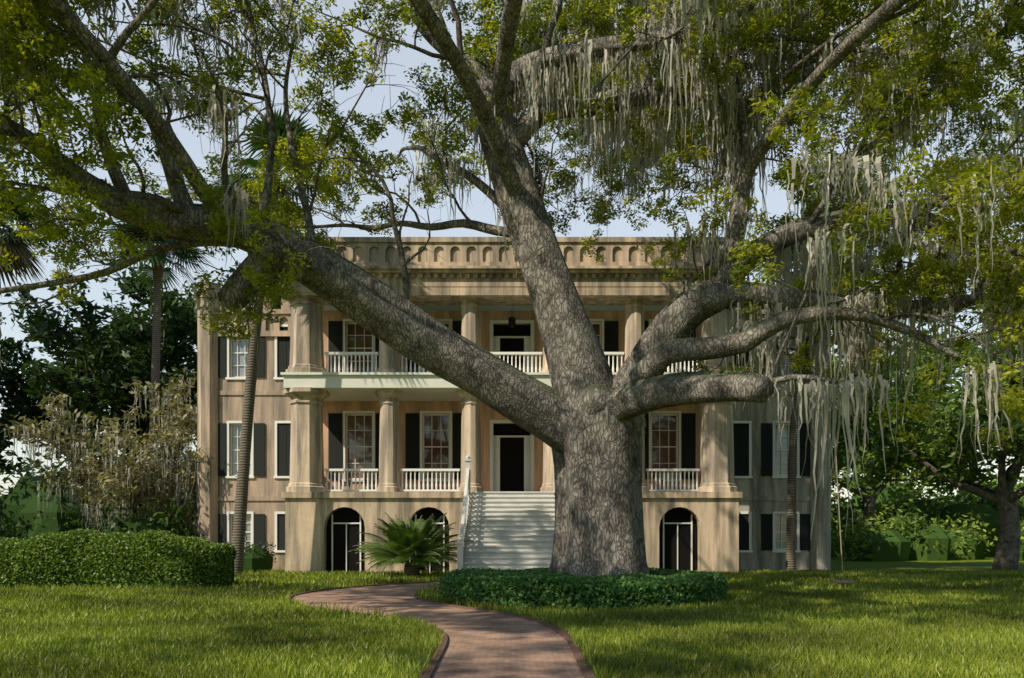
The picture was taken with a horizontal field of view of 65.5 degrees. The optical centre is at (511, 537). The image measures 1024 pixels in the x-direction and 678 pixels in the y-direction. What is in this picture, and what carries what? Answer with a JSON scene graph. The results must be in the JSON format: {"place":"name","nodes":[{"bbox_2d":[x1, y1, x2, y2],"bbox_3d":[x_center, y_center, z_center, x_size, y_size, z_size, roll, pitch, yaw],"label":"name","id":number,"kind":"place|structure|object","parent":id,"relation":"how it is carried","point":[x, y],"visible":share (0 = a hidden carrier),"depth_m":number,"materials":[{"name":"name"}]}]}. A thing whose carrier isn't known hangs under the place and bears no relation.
{"place":"outdoors","nodes":[
{"label":"outdoors","id":0,"kind":"place"},
{"bbox_2d":[291,582,583,677],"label":"brick path","id":1,"kind":"structure","parent":0,"point":[482,644],"depth_m":11.98,"materials":[{"name":"brown brick"}]},
{"bbox_2d":[323,306,664,310],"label":"portico ceiling","id":2,"kind":"structure","parent":0,"point":[521,308],"depth_m":35.82,"materials":[{"name":"paint"}]},
{"bbox_2d":[508,316,515,327],"bbox_3d":[0.000,-9.690,34.600,0.320,1.180,0.277,0,0,0],"label":"porch lantern","id":3,"kind":"object","parent":2,"relation":"hanging from","point":[511,321],"visible":0.9,"depth_m":34.51,"materials":[{"name":"black metal"}]},
{"bbox_2d":[340,471,662,488],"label":"porch chairs","id":4,"kind":"object","parent":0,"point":[349,482],"visible":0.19,"depth_m":35.51,"materials":[{"name":"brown wood"}]},
{"bbox_2d":[323,311,700,490],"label":"portico wall","id":5,"kind":"structure","parent":0,"point":[487,413],"depth_m":36.20,"materials":[{"name":"beige paint"}]},
{"bbox_2d":[348,324,675,477],"bbox_3d":[0.000,-6.210,36.420,15.150,7.180,0.001,0,0,0],"label":"window","id":6,"kind":"structure","parent":5,"relation":"in","point":[436,454],"depth_m":36.42,"materials":[{"name":"black glass"}]},
{"bbox_2d":[0,557,1023,677],"bbox_3d":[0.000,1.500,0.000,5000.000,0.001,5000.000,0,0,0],"label":"lawn ground","id":7,"kind":"structure","parent":0,"point":[986,563],"depth_m":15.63,"materials":[{"name":"green plant"}]},
{"bbox_2d":[0,216,26,526],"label":"sabal palm trunk","id":8,"kind":"object","parent":7,"relation":"on","point":[7,247],"visible":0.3,"depth_m":38.16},
{"bbox_2d":[0,177,57,298],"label":"palm fronds","id":9,"kind":"object","parent":8,"relation":"attached to","point":[17,246],"visible":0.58,"depth_m":38.22,"materials":[{"name":"green plant"}]},
{"bbox_2d":[0,448,196,538],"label":"shrubs","id":10,"kind":"object","parent":7,"relation":"on","point":[17,499],"depth_m":69.88,"materials":[{"name":"green plant"}]},
{"bbox_2d":[0,263,196,531],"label":"tree","id":11,"kind":"object","parent":7,"relation":"on","point":[146,430],"visible":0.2,"depth_m":50.84,"materials":[{"name":"brown plant"}]},
{"bbox_2d":[0,496,204,538],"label":"shrubs","id":12,"kind":"object","parent":7,"relation":"on","point":[18,533],"depth_m":35.21,"materials":[{"name":"green plant"}]},
{"bbox_2d":[0,363,217,531],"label":"shrub foliage","id":13,"kind":"object","parent":7,"relation":"on","point":[109,481],"depth_m":35.80,"materials":[{"name":"green plant"}]},
{"bbox_2d":[4,377,209,535],"bbox_3d":[-16.706,-3.175,38.346,12.632,10.182,8.412,0,0,-39],"label":"moss","id":14,"kind":"object","parent":13,"relation":"hanging from","point":[157,480],"visible":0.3,"depth_m":35.84,"materials":[{"name":"grey plant"}]},
{"bbox_2d":[0,528,236,588],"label":"hedge","id":15,"kind":"object","parent":7,"relation":"on","point":[96,538],"depth_m":23.32,"materials":[{"name":"green plant"}]},
{"bbox_2d":[140,241,180,506],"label":"palm trunk","id":16,"kind":"object","parent":7,"relation":"on","point":[158,270],"visible":0.27,"depth_m":41.84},
{"bbox_2d":[99,219,214,296],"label":"palm fronds","id":17,"kind":"object","parent":16,"relation":"attached to","point":[145,268],"visible":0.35,"depth_m":41.93,"materials":[{"name":"green plant"}]},
{"bbox_2d":[204,538,280,572],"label":"house shrubs","id":18,"kind":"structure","parent":7,"relation":"on","point":[253,560],"depth_m":33.46,"materials":[{"name":"green plant"}]},
{"bbox_2d":[195,281,290,569],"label":"wing","id":19,"kind":"structure","parent":7,"relation":"on","point":[220,399],"depth_m":36.20,"materials":[{"name":"beige paint"}]},
{"bbox_2d":[232,330,793,548],"bbox_3d":[0.050,-4.475,36.390,25.800,10.150,0.001,0,0,0],"label":"wing window glass","id":20,"kind":"object","parent":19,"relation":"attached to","point":[241,369],"depth_m":36.39,"materials":[{"name":"grey glass"}]},
{"bbox_2d":[232,154,306,573],"bbox_3d":[-9.387,-6.755,31.198,2.666,16.953,2.306,0,0,32],"label":"palm trunk","id":21,"kind":"object","parent":7,"relation":"on","point":[239,524],"visible":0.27,"depth_m":30.82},
{"bbox_2d":[198,106,348,229],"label":"palm fronds","id":22,"kind":"object","parent":21,"relation":"attached to","point":[281,129],"visible":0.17,"depth_m":29.98,"materials":[{"name":"green plant"}]},
{"bbox_2d":[348,512,473,576],"bbox_3d":[-3.686,0.280,29.800,4.589,2.441,4.992,0,0,0],"label":"sago palm","id":23,"kind":"object","parent":7,"relation":"on","point":[403,552],"depth_m":29.17,"materials":[{"name":"green plant"}]},
{"bbox_2d":[289,581,595,677],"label":"path edging","id":24,"kind":"object","parent":7,"relation":"on","point":[586,672],"visible":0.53,"depth_m":12.19,"materials":[{"name":"brown brick"}]},
{"bbox_2d":[456,455,554,569],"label":"front steps","id":25,"kind":"structure","parent":7,"relation":"on","point":[510,530],"depth_m":30.45,"materials":[{"name":"paint"}]},
{"bbox_2d":[284,287,737,491],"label":"portico columns","id":26,"kind":"structure","parent":7,"relation":"on","point":[306,437],"depth_m":33.31,"materials":[{"name":"beige paint"}]},
{"bbox_2d":[280,372,677,400],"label":"balcony slab","id":27,"kind":"structure","parent":26,"relation":"on","point":[365,386],"depth_m":32.95,"materials":[{"name":"white paint"}]},
{"bbox_2d":[282,237,724,305],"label":"entablature","id":28,"kind":"structure","parent":26,"relation":"on","point":[483,270],"depth_m":32.97,"materials":[{"name":"beige stone"}]},
{"bbox_2d":[326,325,697,572],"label":"doorways","id":29,"kind":"object","parent":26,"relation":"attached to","point":[511,463],"visible":0.1,"depth_m":33.47,"materials":[{"name":"black"}]},
{"bbox_2d":[225,319,800,572],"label":"white house trim","id":30,"kind":"structure","parent":26,"relation":"attached to","point":[528,353],"depth_m":36.16,"materials":[{"name":"paint"}]},
{"bbox_2d":[218,321,809,549],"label":"shutters","id":31,"kind":"object","parent":30,"relation":"attached to","point":[741,447],"visible":0.49,"depth_m":36.13,"materials":[{"name":"black wood"}]},
{"bbox_2d":[0,0,1023,575],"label":"live oak trunk and limbs","id":32,"kind":"object","parent":7,"relation":"on","point":[580,416],"visible":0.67,"depth_m":18.47,"materials":[{"name":"grey plant"}]},
{"bbox_2d":[0,0,1023,447],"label":"foliage","id":33,"kind":"object","parent":32,"relation":"attached to","point":[974,90],"depth_m":17.49,"materials":[{"name":"green plant"}]},
{"bbox_2d":[0,0,1023,547],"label":"spanish moss","id":34,"kind":"object","parent":33,"relation":"hanging from","point":[806,254],"visible":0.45,"depth_m":18.30,"materials":[{"name":"grey plant"}]},
{"bbox_2d":[826,289,855,592],"bbox_3d":[7.220,-2.105,17.501,0.614,6.671,0.586,0,0,0],"label":"rope swing","id":35,"kind":"object","parent":33,"relation":"hanging from","point":[843,582],"visible":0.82,"depth_m":17.49,"materials":[{"name":"fabric"}]},
{"bbox_2d":[61,28,1016,384],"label":"live oak fern tufts","id":36,"kind":"object","parent":32,"relation":"on","point":[641,358],"visible":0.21,"depth_m":16.09,"materials":[{"name":"green plant"}]},
{"bbox_2d":[281,492,742,572],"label":"arcade wall","id":37,"kind":"structure","parent":7,"relation":"on","point":[308,514],"depth_m":33.00,"materials":[{"name":"beige paint"}]},
{"bbox_2d":[438,567,727,610],"bbox_3d":[1.691,1.172,19.602,7.005,0.771,6.987,0,0,0],"label":"groundcover","id":38,"kind":"object","parent":7,"relation":"on","point":[464,583],"depth_m":16.77,"materials":[{"name":"green plant"}]},
{"bbox_2d":[733,309,830,569],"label":"wing","id":39,"kind":"structure","parent":7,"relation":"on","point":[764,494],"depth_m":36.20,"materials":[{"name":"beige paint"}]},
{"bbox_2d":[786,249,804,570],"bbox_3d":[13.121,-5.759,34.976,2.259,14.926,2.239,0,0,36],"label":"palm trunk","id":40,"kind":"object","parent":7,"relation":"on","point":[791,520],"visible":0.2,"depth_m":34.85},
{"bbox_2d":[754,210,869,313],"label":"sabal palm fronds","id":41,"kind":"object","parent":40,"relation":"attached to","point":[797,278],"visible":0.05,"depth_m":34.25,"materials":[{"name":"green plant"}]},
{"bbox_2d":[833,368,944,529],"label":"tree","id":42,"kind":"object","parent":7,"relation":"on","point":[868,501],"visible":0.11,"depth_m":57.63,"materials":[{"name":"brown plant"}]},
{"bbox_2d":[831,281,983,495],"bbox_3d":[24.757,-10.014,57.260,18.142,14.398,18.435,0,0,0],"label":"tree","id":43,"kind":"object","parent":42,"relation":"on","point":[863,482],"visible":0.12,"depth_m":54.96,"materials":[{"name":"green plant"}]},
{"bbox_2d":[831,469,1023,516],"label":"shrubs","id":44,"kind":"object","parent":7,"relation":"on","point":[1020,484],"depth_m":84.19,"materials":[{"name":"green plant"}]},
{"bbox_2d":[831,508,1023,561],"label":"shrubs","id":45,"kind":"object","parent":7,"relation":"on","point":[895,545],"depth_m":50.15,"materials":[{"name":"green plant"}]},
{"bbox_2d":[831,476,1023,557],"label":"shrubs","id":46,"kind":"object","parent":7,"relation":"on","point":[986,512],"depth_m":59.52,"materials":[{"name":"green plant"}]},
{"bbox_2d":[836,318,1023,569],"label":"tree","id":47,"kind":"object","parent":7,"relation":"on","point":[1004,496],"visible":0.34,"depth_m":36.16,"materials":[{"name":"brown plant"}]},
{"bbox_2d":[816,308,1023,504],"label":"foliage","id":48,"kind":"object","parent":47,"relation":"on","point":[934,450],"visible":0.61,"depth_m":37.03,"materials":[{"name":"green plant"}]},
{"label":"tree wood","id":49,"kind":"object","parent":7,"relation":"on","visible":0},
{"bbox_2d":[0,393,48,474],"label":"tree foliage","id":50,"kind":"object","parent":49,"relation":"on","point":[5,443],"visible":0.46,"depth_m":48.59,"materials":[{"name":"green plant"}]},
{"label":"tree wood","id":51,"kind":"object","parent":7,"relation":"on","visible":0},
{"bbox_2d":[174,261,281,477],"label":"tree foliage","id":52,"kind":"object","parent":51,"relation":"on","point":[276,307],"visible":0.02,"depth_m":58.92,"materials":[{"name":"green plant"}]},
{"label":"tree wood","id":53,"kind":"object","parent":7,"relation":"on","visible":0},
{"bbox_2d":[950,375,985,401],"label":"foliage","id":54,"kind":"object","parent":53,"relation":"on","point":[958,382],"visible":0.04,"depth_m":52.38,"materials":[{"name":"green plant"}]},
{"bbox_2d":[0,0,1023,503],"label":"sky","id":55,"kind":"structure","parent":0,"point":[776,202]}
]}

